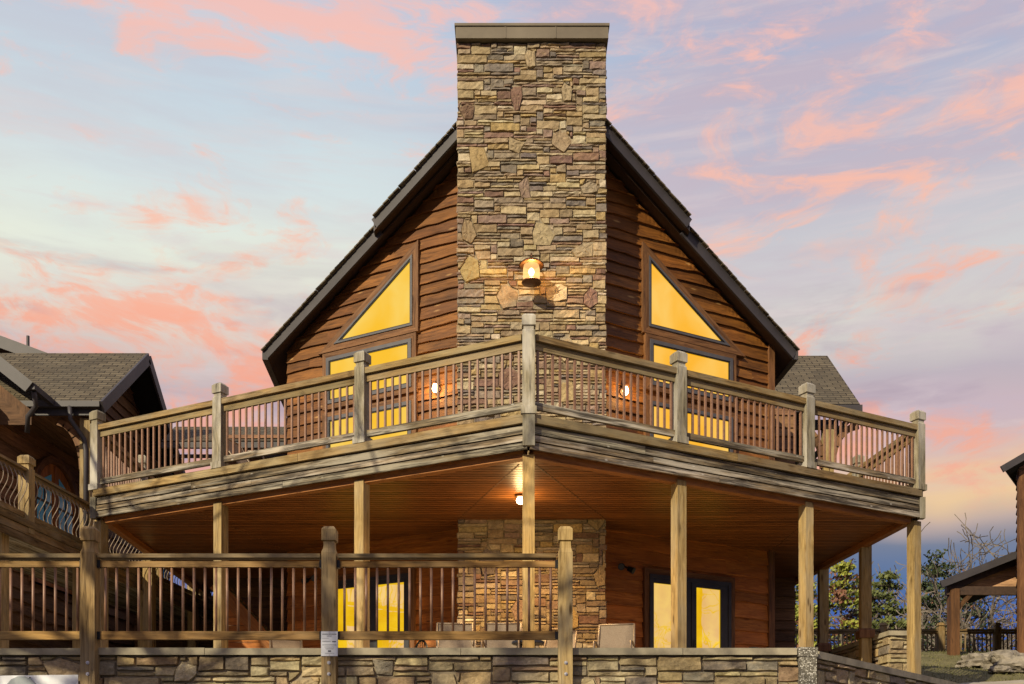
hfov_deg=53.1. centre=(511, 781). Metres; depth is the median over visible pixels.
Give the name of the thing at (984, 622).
evergreen tree
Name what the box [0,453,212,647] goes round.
balcony
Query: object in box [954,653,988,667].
boulder
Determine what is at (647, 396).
window
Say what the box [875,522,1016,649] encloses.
bare tree
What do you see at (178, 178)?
sky
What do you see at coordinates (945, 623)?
bare tree
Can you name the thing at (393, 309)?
gable window
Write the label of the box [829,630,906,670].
stone wall
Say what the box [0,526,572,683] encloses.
terrace railing
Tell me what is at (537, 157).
lodge
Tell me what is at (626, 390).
wall lamp
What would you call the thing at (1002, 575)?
cabin
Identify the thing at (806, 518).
deck
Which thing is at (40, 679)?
banner
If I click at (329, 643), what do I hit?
notice plate
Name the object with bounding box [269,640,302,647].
sling chair
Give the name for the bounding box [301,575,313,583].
floodlight
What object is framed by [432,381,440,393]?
wall lamp
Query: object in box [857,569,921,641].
evergreen tree
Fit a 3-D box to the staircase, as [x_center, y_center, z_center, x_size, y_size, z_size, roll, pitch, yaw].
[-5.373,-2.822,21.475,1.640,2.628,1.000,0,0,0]
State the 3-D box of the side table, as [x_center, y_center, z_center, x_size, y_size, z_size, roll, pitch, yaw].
[0.245,-1.821,15.700,0.500,0.647,0.500,0,0,0]
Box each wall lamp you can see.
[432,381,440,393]
[620,384,628,395]
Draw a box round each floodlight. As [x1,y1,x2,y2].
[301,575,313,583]
[618,563,635,573]
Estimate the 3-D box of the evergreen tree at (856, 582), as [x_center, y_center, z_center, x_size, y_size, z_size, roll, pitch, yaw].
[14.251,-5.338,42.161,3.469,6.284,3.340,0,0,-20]
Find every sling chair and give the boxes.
[229,439,263,463]
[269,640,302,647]
[436,622,475,647]
[480,623,521,647]
[544,631,577,647]
[593,623,634,647]
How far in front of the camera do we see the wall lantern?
18.26 m
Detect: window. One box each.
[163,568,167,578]
[318,240,420,354]
[322,332,417,411]
[322,395,417,448]
[641,242,745,357]
[643,333,735,408]
[643,395,735,452]
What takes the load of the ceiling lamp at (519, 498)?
attached to the deck
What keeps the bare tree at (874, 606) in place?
on the grass hill
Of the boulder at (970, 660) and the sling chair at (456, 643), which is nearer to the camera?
the sling chair at (456, 643)
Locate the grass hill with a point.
(961, 673)
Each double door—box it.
[338,568,416,647]
[642,568,734,647]
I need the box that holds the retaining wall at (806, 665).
[0,647,959,683]
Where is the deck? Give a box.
[88,314,926,673]
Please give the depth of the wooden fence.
31.98 m
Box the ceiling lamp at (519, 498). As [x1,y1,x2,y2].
[515,493,521,504]
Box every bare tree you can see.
[795,564,902,644]
[814,538,998,650]
[846,513,1016,651]
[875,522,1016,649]
[887,600,1016,651]
[921,565,1016,651]
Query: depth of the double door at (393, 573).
20.04 m
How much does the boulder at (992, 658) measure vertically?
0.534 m
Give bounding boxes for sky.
[0,0,1023,650]
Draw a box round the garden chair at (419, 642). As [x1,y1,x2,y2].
[415,640,427,647]
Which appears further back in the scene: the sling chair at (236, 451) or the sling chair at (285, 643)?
the sling chair at (236, 451)
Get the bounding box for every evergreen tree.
[795,558,876,648]
[795,582,837,646]
[831,575,874,644]
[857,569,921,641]
[921,549,984,651]
[960,598,997,650]
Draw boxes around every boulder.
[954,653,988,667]
[981,650,1023,669]
[988,665,1013,673]
[990,656,1023,673]
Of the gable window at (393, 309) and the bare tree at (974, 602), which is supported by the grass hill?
the bare tree at (974, 602)
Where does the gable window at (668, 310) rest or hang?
in the lodge at (537, 157)
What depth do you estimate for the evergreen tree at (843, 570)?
39.70 m
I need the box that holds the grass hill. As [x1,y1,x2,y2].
[921,651,1023,682]
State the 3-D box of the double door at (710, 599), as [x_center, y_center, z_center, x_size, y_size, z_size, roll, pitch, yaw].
[3.517,-2.758,20.186,2.201,2.696,0.494,0,0,-27]
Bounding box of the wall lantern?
[519,253,543,287]
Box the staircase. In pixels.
[210,585,269,647]
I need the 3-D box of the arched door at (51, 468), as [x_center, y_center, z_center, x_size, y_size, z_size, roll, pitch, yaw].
[-10.479,-5.910,23.509,0.140,3.020,2.147,0,0,5]
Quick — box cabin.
[940,453,1023,655]
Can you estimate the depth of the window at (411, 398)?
20.10 m
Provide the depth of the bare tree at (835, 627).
44.21 m
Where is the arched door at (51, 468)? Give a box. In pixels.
[27,456,79,595]
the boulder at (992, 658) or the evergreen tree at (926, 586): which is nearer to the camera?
the boulder at (992, 658)
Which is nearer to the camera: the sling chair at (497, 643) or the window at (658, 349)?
the sling chair at (497, 643)
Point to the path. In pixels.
(1011, 682)
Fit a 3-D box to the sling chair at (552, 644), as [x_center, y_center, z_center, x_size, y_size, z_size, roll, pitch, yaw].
[0.662,-1.998,16.666,0.592,0.965,0.722,0,0,28]
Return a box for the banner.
[0,675,77,683]
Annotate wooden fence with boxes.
[795,622,1016,652]
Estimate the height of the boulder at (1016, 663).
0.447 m
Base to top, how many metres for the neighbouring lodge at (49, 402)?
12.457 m
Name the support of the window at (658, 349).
in the lodge at (537, 157)
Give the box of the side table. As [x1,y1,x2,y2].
[512,640,543,647]
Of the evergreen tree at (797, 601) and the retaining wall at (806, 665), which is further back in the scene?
the evergreen tree at (797, 601)
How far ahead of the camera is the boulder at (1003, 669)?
23.80 m
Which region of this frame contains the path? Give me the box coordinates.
[960,680,1023,683]
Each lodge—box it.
[0,335,212,647]
[161,23,862,647]
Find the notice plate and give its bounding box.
[321,631,337,655]
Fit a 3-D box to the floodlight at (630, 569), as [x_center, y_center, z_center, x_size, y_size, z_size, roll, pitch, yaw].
[2.136,-4.037,19.390,0.394,0.225,0.260,0,0,-26]
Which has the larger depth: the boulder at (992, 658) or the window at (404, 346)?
the boulder at (992, 658)
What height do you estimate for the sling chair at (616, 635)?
0.965 m
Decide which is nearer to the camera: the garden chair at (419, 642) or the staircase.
the garden chair at (419, 642)
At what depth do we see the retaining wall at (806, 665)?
12.04 m
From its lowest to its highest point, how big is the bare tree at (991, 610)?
6.011 m

